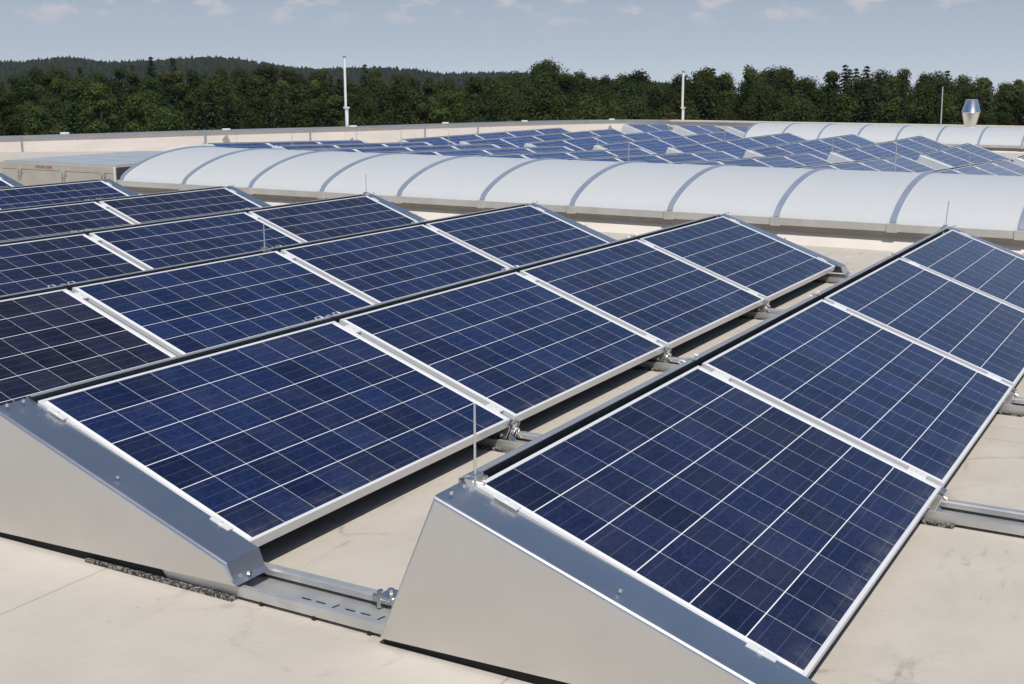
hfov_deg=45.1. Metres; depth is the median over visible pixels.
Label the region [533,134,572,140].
solar panel
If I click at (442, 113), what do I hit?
broadleaf tree
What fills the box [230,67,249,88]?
broadleaf tree
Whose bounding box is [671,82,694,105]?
broadleaf tree
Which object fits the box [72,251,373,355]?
solar panel
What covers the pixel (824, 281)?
rubber mat
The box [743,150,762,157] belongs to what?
row end cover
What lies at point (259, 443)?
solar panel
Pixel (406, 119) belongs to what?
conifer tree
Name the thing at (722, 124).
parapet wall
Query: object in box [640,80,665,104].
broadleaf tree
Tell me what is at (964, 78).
broadleaf tree
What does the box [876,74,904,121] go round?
broadleaf tree
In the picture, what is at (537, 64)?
broadleaf tree
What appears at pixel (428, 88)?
broadleaf tree
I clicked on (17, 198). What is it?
solar panel
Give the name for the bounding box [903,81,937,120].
broadleaf tree
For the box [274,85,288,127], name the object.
conifer tree
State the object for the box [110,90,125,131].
conifer tree
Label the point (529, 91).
broadleaf tree
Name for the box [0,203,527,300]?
wind deflector
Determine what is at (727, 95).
broadleaf tree
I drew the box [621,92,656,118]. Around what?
broadleaf tree
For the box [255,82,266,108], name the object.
conifer tree
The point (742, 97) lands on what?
broadleaf tree
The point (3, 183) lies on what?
solar panel
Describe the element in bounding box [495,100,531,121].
broadleaf tree
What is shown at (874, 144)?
wind deflector
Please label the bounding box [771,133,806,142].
solar panel
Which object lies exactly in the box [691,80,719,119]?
broadleaf tree
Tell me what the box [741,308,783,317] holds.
mounting rail
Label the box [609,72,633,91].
broadleaf tree
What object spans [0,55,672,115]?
wood
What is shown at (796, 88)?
conifer tree
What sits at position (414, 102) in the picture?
broadleaf tree
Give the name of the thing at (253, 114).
broadleaf tree
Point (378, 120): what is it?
broadleaf tree
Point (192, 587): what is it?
rubber mat
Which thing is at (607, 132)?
solar panel
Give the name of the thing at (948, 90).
broadleaf tree
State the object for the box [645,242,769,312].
support bracket
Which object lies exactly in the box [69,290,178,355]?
support bracket
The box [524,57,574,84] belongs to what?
broadleaf tree
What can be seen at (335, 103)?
broadleaf tree
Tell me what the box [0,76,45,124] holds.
broadleaf tree
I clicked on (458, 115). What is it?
broadleaf tree
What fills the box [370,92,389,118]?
conifer tree
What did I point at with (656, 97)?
broadleaf tree
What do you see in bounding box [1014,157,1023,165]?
row end cover
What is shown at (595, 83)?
broadleaf tree
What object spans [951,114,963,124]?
conifer tree
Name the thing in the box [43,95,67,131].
broadleaf tree
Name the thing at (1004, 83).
broadleaf tree
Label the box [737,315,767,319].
rubber mat
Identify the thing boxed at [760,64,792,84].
broadleaf tree
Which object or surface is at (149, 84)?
broadleaf tree
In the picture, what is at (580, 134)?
solar panel
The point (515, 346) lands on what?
solar panel
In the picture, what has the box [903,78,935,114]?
broadleaf tree
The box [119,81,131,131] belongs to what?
conifer tree
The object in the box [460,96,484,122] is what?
broadleaf tree
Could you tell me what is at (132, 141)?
parapet wall
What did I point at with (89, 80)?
broadleaf tree
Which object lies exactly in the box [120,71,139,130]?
broadleaf tree
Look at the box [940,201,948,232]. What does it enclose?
lightning rod
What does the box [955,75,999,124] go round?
broadleaf tree
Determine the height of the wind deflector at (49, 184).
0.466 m
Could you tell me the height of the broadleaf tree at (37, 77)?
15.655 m
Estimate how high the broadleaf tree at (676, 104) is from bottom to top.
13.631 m
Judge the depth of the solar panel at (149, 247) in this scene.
9.35 m
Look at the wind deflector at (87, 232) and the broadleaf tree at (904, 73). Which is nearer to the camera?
the wind deflector at (87, 232)
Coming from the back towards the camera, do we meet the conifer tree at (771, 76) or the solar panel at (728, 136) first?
the conifer tree at (771, 76)
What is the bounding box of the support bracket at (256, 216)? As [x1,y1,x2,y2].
[251,214,295,238]
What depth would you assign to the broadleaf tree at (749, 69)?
173.45 m
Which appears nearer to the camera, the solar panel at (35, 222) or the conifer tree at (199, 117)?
the solar panel at (35, 222)
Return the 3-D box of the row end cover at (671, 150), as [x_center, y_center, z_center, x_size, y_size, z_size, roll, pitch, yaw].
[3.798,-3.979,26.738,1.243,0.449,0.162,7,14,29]
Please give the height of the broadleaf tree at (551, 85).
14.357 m
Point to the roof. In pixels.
(940, 605)
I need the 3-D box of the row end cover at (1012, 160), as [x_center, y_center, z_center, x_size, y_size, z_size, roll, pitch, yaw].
[10.999,-4.365,28.545,1.243,0.449,0.162,7,14,29]
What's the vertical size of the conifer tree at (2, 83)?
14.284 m
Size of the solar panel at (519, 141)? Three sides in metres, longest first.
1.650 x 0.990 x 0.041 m
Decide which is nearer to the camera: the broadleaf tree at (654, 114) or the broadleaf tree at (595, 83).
the broadleaf tree at (654, 114)
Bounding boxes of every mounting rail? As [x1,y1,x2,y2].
[161,562,397,635]
[476,431,1023,535]
[636,356,1023,413]
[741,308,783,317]
[815,273,850,281]
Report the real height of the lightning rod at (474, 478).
0.268 m
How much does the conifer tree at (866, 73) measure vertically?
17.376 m
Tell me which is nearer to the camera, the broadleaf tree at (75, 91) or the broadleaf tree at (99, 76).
the broadleaf tree at (75, 91)
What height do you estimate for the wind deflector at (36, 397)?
0.466 m
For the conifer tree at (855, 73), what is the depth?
166.02 m
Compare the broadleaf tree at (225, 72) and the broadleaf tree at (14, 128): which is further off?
the broadleaf tree at (225, 72)
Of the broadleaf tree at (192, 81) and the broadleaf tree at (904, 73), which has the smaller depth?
the broadleaf tree at (192, 81)
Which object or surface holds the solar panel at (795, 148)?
on the support bracket
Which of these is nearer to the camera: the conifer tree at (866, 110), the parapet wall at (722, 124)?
the parapet wall at (722, 124)
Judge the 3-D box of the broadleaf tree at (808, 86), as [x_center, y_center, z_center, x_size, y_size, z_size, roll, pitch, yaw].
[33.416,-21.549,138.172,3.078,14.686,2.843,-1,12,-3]
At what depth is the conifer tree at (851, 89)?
143.63 m
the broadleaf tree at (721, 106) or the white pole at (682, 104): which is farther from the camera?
the broadleaf tree at (721, 106)
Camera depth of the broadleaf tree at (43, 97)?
141.34 m
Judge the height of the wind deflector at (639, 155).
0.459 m
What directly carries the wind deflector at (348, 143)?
on the roof
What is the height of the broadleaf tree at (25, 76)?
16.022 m
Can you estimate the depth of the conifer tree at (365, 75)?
173.79 m
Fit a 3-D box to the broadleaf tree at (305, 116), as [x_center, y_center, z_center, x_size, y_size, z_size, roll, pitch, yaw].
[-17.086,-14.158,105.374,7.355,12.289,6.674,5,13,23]
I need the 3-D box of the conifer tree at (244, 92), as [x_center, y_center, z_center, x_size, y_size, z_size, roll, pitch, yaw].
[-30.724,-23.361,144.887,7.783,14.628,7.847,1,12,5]
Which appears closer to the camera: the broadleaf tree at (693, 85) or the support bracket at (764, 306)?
the support bracket at (764, 306)
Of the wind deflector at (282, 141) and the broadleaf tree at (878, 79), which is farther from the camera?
the broadleaf tree at (878, 79)
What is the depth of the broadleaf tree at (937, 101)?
139.46 m
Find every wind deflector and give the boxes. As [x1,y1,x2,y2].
[0,179,99,189]
[0,186,222,211]
[0,194,363,244]
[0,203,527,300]
[26,214,719,402]
[209,140,359,143]
[277,142,419,145]
[292,144,487,149]
[370,146,560,152]
[402,128,554,139]
[459,227,948,481]
[464,129,610,141]
[479,148,637,155]
[529,130,667,143]
[566,151,718,159]
[599,131,726,144]
[667,153,807,163]
[671,132,788,147]
[748,134,851,149]
[789,156,901,167]
[832,135,920,151]
[920,159,1003,172]
[921,143,967,154]
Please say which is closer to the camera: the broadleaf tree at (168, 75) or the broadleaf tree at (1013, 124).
the broadleaf tree at (1013, 124)
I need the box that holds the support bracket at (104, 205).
[99,203,134,223]
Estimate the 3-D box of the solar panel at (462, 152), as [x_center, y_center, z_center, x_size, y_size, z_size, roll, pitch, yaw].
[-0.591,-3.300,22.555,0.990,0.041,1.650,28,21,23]
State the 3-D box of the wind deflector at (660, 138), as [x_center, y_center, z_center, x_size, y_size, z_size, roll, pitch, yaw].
[3.931,-4.998,31.486,0.203,0.459,8.422,7,14,29]
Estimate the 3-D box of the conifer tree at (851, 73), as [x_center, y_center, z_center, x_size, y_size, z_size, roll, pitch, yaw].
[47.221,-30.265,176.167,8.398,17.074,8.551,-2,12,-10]
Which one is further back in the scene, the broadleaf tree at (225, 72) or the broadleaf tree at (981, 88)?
the broadleaf tree at (225, 72)
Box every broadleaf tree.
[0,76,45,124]
[0,85,4,135]
[0,92,20,135]
[0,112,25,135]
[5,72,32,106]
[5,75,19,102]
[12,81,51,110]
[16,99,55,134]
[20,106,59,134]
[26,65,43,75]
[28,71,51,88]
[40,73,55,96]
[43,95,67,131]
[44,80,70,108]
[46,66,72,87]
[50,78,66,106]
[50,81,94,133]
[66,74,87,130]
[74,81,123,133]
[83,83,118,132]
[85,74,111,112]
[89,70,110,86]
[98,78,123,125]
[103,93,118,132]
[112,66,127,93]
[118,75,146,116]
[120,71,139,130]
[120,88,161,129]
[121,93,152,131]
[135,76,170,108]
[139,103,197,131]
[157,70,176,103]
[173,70,186,86]
[174,82,188,124]
[180,94,197,130]
[182,68,211,120]
[183,83,227,129]
[200,74,210,85]
[206,72,243,116]
[214,88,259,129]
[216,67,232,122]
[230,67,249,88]
[231,76,252,96]
[237,96,275,128]
[239,74,274,118]
[247,64,287,95]
[265,85,292,127]
[272,68,280,84]
[274,80,291,120]
[278,67,297,94]
[278,103,325,127]
[285,81,327,114]
[286,100,307,126]
[288,73,309,103]
[300,99,336,126]
[307,70,329,109]
[308,79,326,116]
[318,68,332,107]
[326,95,344,126]
[328,76,355,113]
[337,115,367,126]
[340,82,376,119]
[342,93,373,125]
[366,75,388,113]
[366,83,394,119]
[366,109,393,125]
[367,68,384,90]
[384,83,416,124]
[389,72,409,89]
[389,84,422,123]
[397,75,421,101]
[414,102,433,123]
[419,95,443,123]
[421,82,437,105]
[422,77,434,94]
[426,81,454,101]
[430,90,464,123]
[431,104,451,123]
[438,77,456,89]
[439,87,470,109]
[451,107,467,122]
[456,87,466,102]
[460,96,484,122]
[462,77,489,114]
[467,79,487,117]
[481,73,506,113]
[482,76,491,87]
[482,77,503,116]
[483,79,513,121]
[484,83,529,121]
[485,79,518,114]
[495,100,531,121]
[503,69,528,84]
[516,84,537,106]
[523,84,575,120]
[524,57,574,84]
[528,60,560,89]
[529,62,542,81]
[530,66,545,86]
[532,70,551,99]
[537,82,570,119]
[557,73,582,105]
[557,94,578,119]
[564,110,588,119]
[571,91,607,119]
[572,69,588,83]
[574,77,589,94]
[585,76,604,90]
[595,97,628,119]
[598,74,611,87]
[600,92,620,115]
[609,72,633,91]
[612,98,649,119]
[615,79,649,103]
[619,80,651,119]
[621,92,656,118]
[625,68,652,86]
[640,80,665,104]
[645,86,666,118]
[649,108,674,119]
[653,104,677,119]
[655,83,674,94]
[663,90,674,106]
[665,73,691,95]
[670,91,695,119]
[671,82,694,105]
[675,105,700,119]
[687,78,704,102]
[691,69,715,81]
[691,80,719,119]
[695,66,720,88]
[707,98,739,120]
[715,109,735,120]
[716,75,732,101]
[717,71,738,96]
[717,89,740,119]
[731,81,758,119]
[735,79,777,120]
[735,96,766,120]
[737,64,760,92]
[737,70,771,101]
[739,71,758,104]
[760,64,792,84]
[764,87,790,120]
[773,72,801,104]
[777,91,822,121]
[781,66,795,79]
[793,77,813,97]
[796,74,821,104]
[804,83,817,101]
[806,88,826,121]
[814,90,856,122]
[818,83,833,108]
[819,93,862,122]
[822,70,840,91]
[850,75,876,121]
[871,69,898,112]
[875,86,892,122]
[875,98,905,123]
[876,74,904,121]
[892,67,912,115]
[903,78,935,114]
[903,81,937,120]
[905,99,917,123]
[906,98,938,123]
[917,72,930,82]
[923,71,957,85]
[929,92,954,124]
[931,77,964,119]
[935,99,958,124]
[950,74,972,97]
[954,81,971,110]
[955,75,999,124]
[958,89,981,121]
[976,110,998,124]
[977,77,992,111]
[977,103,985,122]
[990,81,1023,118]
[991,82,1011,107]
[991,111,1009,124]
[993,93,1000,105]
[994,101,1010,122]
[1005,119,1021,125]
[1006,97,1023,125]
[1014,79,1023,90]
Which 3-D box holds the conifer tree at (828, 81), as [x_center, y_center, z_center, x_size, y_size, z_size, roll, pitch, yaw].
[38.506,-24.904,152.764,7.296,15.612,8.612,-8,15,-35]
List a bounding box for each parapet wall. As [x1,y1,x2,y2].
[0,119,669,151]
[670,120,1023,128]
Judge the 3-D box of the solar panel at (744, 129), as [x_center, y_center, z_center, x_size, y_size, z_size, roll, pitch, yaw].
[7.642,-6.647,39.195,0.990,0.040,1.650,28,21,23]
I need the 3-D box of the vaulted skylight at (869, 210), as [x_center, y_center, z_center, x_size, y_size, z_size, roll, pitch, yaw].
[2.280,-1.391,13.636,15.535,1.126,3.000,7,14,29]
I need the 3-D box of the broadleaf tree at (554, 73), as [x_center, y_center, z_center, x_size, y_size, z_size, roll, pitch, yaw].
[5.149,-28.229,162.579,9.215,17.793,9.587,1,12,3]
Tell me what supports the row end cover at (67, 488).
on the mounting rail at (315, 597)
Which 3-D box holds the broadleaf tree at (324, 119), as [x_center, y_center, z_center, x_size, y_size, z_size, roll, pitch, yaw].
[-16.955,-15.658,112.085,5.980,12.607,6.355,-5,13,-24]
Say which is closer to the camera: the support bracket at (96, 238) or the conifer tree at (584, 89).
the support bracket at (96, 238)
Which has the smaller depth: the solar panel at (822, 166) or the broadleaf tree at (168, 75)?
the solar panel at (822, 166)
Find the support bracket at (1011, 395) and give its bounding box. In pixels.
[833,302,1018,404]
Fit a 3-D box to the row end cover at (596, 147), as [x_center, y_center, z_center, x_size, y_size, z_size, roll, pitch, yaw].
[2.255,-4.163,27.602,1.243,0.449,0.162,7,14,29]
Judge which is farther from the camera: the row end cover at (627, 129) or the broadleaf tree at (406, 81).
the broadleaf tree at (406, 81)
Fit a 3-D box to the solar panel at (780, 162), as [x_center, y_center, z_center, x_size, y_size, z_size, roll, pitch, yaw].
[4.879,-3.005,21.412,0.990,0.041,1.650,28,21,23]
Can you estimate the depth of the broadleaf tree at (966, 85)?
158.88 m
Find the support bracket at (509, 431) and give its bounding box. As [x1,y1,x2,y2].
[339,323,519,441]
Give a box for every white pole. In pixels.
[343,56,349,125]
[681,71,684,119]
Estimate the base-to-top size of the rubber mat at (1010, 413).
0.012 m
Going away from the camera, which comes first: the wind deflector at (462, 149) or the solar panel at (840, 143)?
the wind deflector at (462, 149)
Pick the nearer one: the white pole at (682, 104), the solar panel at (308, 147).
the solar panel at (308, 147)
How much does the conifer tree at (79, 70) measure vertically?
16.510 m
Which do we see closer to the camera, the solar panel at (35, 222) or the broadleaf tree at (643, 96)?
the solar panel at (35, 222)
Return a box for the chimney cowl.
[961,99,980,126]
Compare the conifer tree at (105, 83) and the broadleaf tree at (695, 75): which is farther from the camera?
the broadleaf tree at (695, 75)
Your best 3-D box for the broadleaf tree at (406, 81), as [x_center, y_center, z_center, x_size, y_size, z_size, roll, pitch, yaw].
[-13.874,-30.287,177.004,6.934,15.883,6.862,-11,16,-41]
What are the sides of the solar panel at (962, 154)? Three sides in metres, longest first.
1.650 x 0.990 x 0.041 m
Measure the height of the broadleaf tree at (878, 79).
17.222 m
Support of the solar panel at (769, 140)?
on the support bracket
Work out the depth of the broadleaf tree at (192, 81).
150.71 m
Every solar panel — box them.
[0,179,14,188]
[0,181,128,208]
[0,202,133,241]
[0,234,145,295]
[0,289,175,405]
[38,321,509,546]
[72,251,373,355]
[89,212,302,269]
[99,188,260,223]
[211,142,271,148]
[248,196,416,241]
[269,141,319,145]
[279,145,337,149]
[281,225,510,303]
[306,149,357,151]
[318,140,364,143]
[334,143,386,147]
[339,272,664,420]
[354,147,410,152]
[385,142,428,146]
[401,151,438,154]
[404,137,455,145]
[406,146,455,150]
[426,205,609,266]
[434,150,489,155]
[441,135,482,144]
[452,144,497,148]
[465,139,516,147]
[475,132,514,138]
[477,365,940,677]
[483,148,534,153]
[487,154,525,157]
[501,136,541,146]
[506,130,541,136]
[519,239,764,350]
[521,152,575,158]
[526,147,571,152]
[530,140,582,150]
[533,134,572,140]
[536,128,568,133]
[562,131,598,138]
[563,138,606,149]
[566,150,615,157]
[580,157,621,161]
[590,129,623,135]
[594,135,633,143]
[599,142,654,153]
[607,149,649,155]
[615,155,670,162]
[622,133,657,140]
[628,124,660,131]
[630,139,672,153]
[639,216,834,302]
[648,124,672,130]
[648,130,681,137]
[656,153,706,162]
[658,137,696,145]
[672,144,714,152]
[680,125,712,133]
[684,134,721,142]
[685,161,721,164]
[691,151,735,159]
[697,125,724,132]
[701,141,745,157]
[701,299,1012,491]
[708,132,741,139]
[717,158,770,166]
[727,138,766,149]
[733,126,748,132]
[750,136,786,145]
[751,146,792,155]
[753,156,804,167]
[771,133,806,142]
[776,143,828,159]
[784,154,829,165]
[799,140,842,154]
[805,165,838,169]
[820,137,858,148]
[824,258,1023,390]
[829,162,877,170]
[834,148,877,160]
[838,135,875,145]
[856,145,900,157]
[859,159,912,171]
[876,142,921,160]
[883,157,935,172]
[892,139,935,153]
[901,229,1023,310]
[909,136,948,149]
[924,151,972,166]
[938,169,961,173]
[941,147,990,163]
[952,166,994,174]
[958,144,1010,160]
[974,163,1022,175]
[992,160,1023,175]
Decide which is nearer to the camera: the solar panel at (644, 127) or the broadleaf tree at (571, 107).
the solar panel at (644, 127)
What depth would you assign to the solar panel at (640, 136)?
33.56 m
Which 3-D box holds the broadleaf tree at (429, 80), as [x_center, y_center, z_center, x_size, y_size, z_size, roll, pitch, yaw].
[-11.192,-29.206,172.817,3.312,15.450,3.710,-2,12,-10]
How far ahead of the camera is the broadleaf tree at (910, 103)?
123.28 m
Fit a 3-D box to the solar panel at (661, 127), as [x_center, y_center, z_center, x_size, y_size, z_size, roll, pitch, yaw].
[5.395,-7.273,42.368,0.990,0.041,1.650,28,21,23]
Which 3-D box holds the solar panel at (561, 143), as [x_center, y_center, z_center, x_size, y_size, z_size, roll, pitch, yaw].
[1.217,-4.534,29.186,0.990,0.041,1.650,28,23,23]
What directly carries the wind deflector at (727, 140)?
on the roof
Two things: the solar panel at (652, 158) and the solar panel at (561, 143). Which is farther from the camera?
the solar panel at (561, 143)
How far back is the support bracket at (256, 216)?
10.23 m
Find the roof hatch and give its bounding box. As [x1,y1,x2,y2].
[0,151,164,185]
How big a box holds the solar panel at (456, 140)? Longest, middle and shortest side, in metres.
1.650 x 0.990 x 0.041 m
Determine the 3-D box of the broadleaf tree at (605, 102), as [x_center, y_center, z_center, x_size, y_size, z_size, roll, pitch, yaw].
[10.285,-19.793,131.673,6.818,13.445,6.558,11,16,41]
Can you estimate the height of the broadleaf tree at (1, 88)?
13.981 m
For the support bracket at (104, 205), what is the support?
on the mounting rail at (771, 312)
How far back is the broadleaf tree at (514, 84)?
150.33 m
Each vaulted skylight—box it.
[117,146,1023,254]
[743,123,1023,152]
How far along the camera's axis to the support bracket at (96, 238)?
8.77 m
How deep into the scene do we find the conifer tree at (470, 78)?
159.03 m
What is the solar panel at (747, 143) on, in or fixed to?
on the support bracket
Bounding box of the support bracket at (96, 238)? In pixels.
[87,235,147,269]
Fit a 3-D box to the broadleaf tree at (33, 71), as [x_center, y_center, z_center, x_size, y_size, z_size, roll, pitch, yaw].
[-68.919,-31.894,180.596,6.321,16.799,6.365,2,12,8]
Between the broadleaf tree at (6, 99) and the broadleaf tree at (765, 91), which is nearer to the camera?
the broadleaf tree at (6, 99)
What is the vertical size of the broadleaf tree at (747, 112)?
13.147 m
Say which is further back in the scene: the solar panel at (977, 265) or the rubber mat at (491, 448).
the solar panel at (977, 265)
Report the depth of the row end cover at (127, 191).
13.42 m
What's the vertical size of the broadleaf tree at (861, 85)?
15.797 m
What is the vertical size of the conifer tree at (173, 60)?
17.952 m
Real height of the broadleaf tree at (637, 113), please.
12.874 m
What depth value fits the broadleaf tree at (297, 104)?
124.63 m
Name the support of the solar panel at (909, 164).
on the support bracket
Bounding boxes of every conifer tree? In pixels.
[0,82,6,106]
[64,94,82,133]
[76,67,86,79]
[102,78,111,92]
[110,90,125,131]
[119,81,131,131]
[145,57,158,79]
[157,78,171,110]
[162,78,184,124]
[167,58,182,82]
[192,93,210,129]
[202,82,228,129]
[219,87,235,128]
[229,109,242,128]
[237,80,254,128]
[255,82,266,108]
[261,97,276,127]
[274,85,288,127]
[323,75,334,120]
[330,90,344,124]
[333,79,343,116]
[360,64,369,92]
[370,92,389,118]
[400,99,414,124]
[409,79,415,92]
[413,80,424,119]
[466,77,472,94]
[484,107,497,121]
[578,81,589,102]
[617,84,628,103]
[695,86,716,119]
[710,77,720,103]
[751,94,766,120]
[764,70,777,93]
[792,82,802,105]
[819,77,835,106]
[820,94,836,121]
[837,65,852,94]
[840,75,853,97]
[841,69,853,91]
[847,85,858,122]
[850,68,860,118]
[852,89,873,122]
[857,98,874,122]
[860,66,876,98]
[864,89,879,122]
[895,77,907,115]
[895,88,908,123]
[921,96,934,123]
[943,70,952,84]
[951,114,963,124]
[979,92,993,114]
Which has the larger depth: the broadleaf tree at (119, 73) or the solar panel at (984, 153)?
the broadleaf tree at (119, 73)
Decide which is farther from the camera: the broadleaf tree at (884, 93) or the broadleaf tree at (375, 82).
the broadleaf tree at (375, 82)
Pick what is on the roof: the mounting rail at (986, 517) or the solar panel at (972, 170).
the mounting rail at (986, 517)
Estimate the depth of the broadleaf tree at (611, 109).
111.21 m
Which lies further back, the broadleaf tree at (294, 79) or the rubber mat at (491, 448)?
the broadleaf tree at (294, 79)
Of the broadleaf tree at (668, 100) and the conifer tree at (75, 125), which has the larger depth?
the broadleaf tree at (668, 100)
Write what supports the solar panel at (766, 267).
on the support bracket at (764, 306)
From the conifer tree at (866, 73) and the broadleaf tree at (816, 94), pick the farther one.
the conifer tree at (866, 73)
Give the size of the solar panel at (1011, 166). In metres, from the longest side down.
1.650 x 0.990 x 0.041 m
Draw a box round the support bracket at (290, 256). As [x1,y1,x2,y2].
[280,252,374,303]
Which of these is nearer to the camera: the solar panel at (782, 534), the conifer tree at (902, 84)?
the solar panel at (782, 534)
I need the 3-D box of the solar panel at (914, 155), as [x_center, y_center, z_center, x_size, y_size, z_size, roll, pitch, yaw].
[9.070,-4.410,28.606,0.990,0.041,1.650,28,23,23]
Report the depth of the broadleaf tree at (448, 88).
161.34 m
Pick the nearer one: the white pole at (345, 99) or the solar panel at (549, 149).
the solar panel at (549, 149)
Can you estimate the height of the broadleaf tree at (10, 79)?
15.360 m
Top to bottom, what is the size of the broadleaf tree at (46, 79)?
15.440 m
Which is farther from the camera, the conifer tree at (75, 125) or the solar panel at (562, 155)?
the conifer tree at (75, 125)
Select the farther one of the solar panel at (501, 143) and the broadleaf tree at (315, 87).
the broadleaf tree at (315, 87)
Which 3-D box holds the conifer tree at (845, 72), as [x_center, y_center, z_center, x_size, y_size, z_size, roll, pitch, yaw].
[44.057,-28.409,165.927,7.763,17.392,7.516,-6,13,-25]
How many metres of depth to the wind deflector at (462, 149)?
22.88 m
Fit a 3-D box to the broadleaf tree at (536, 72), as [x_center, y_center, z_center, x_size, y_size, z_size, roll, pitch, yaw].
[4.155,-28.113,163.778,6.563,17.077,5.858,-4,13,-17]
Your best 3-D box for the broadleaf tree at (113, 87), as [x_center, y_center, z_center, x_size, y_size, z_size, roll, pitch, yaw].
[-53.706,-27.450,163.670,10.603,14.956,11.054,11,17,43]
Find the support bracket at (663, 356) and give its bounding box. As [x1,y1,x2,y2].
[526,275,671,362]
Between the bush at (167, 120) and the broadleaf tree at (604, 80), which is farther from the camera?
the broadleaf tree at (604, 80)
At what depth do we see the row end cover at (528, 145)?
28.56 m
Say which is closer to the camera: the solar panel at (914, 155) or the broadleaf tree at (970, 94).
the solar panel at (914, 155)
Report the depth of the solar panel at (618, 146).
28.55 m
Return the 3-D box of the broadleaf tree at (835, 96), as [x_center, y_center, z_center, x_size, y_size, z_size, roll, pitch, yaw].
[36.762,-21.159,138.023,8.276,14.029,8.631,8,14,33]
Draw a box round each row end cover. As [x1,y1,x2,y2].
[0,172,23,185]
[0,398,268,585]
[99,178,138,195]
[222,185,270,206]
[363,193,427,220]
[380,480,816,683]
[524,143,535,146]
[526,202,616,241]
[593,145,605,149]
[621,124,642,133]
[665,147,682,153]
[672,125,695,135]
[717,212,850,275]
[725,126,744,136]
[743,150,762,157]
[827,152,853,162]
[917,155,952,169]
[947,225,1023,258]
[968,143,1014,161]
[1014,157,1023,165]
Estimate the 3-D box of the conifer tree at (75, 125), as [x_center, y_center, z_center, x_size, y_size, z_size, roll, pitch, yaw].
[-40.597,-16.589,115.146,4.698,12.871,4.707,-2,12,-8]
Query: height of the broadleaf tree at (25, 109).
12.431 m
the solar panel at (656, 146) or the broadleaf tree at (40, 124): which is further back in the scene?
the broadleaf tree at (40, 124)
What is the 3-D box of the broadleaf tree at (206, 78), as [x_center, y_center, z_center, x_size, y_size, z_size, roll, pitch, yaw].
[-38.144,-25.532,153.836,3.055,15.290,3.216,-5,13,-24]
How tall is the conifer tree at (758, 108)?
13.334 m
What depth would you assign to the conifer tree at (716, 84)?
151.15 m
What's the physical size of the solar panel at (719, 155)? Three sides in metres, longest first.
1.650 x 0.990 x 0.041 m
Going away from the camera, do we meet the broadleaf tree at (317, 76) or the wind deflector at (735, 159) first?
the wind deflector at (735, 159)
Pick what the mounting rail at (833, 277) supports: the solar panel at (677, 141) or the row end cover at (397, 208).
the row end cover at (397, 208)
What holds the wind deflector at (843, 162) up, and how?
on the roof
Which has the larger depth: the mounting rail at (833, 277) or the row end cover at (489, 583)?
the mounting rail at (833, 277)
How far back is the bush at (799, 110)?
114.79 m
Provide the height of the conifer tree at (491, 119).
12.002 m
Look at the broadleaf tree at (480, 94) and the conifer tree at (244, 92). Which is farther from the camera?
the broadleaf tree at (480, 94)
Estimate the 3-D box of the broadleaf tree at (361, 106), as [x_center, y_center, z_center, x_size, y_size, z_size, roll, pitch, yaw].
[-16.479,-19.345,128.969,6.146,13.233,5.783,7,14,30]
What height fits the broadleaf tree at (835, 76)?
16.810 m
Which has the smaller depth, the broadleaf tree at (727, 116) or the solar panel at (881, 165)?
the solar panel at (881, 165)
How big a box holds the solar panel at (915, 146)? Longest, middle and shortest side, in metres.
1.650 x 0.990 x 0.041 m
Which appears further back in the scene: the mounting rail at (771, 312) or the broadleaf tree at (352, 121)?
the broadleaf tree at (352, 121)
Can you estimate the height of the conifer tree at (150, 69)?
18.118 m
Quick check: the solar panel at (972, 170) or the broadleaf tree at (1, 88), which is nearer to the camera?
the solar panel at (972, 170)
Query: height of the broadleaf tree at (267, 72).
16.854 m
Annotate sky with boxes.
[0,0,1023,98]
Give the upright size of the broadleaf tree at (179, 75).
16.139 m
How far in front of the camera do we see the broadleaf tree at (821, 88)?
158.89 m
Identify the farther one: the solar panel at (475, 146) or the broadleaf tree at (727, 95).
the broadleaf tree at (727, 95)
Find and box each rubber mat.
[85,557,239,601]
[467,444,511,452]
[632,362,671,371]
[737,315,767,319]
[811,280,837,283]
[918,506,955,528]
[996,403,1023,416]
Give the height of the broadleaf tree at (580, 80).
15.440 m
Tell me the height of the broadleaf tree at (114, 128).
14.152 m
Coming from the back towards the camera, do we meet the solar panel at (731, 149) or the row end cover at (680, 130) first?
the row end cover at (680, 130)
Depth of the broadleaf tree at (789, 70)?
168.90 m
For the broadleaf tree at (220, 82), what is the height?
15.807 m
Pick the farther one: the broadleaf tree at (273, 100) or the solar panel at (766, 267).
the broadleaf tree at (273, 100)
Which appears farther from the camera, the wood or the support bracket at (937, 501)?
the wood
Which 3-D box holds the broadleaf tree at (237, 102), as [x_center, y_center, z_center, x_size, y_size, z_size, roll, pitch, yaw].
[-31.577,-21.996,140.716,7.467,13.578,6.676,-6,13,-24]
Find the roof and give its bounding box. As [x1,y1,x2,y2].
[0,141,1023,683]
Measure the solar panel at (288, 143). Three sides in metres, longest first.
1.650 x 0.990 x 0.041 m
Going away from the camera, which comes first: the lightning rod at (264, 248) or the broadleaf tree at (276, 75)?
the lightning rod at (264, 248)
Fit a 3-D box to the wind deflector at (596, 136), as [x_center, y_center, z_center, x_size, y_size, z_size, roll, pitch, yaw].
[2.388,-5.182,32.349,0.203,0.459,8.422,7,14,29]
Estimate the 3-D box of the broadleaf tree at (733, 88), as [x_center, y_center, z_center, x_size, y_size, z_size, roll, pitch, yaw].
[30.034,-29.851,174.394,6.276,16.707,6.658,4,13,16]
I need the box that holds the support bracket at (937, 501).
[712,369,948,511]
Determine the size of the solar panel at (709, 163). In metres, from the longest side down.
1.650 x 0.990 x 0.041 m
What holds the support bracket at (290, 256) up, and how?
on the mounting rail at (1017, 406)
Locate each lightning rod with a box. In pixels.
[260,223,270,252]
[463,404,487,487]
[894,141,896,171]
[940,87,942,125]
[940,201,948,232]
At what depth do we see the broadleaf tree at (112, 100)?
112.38 m

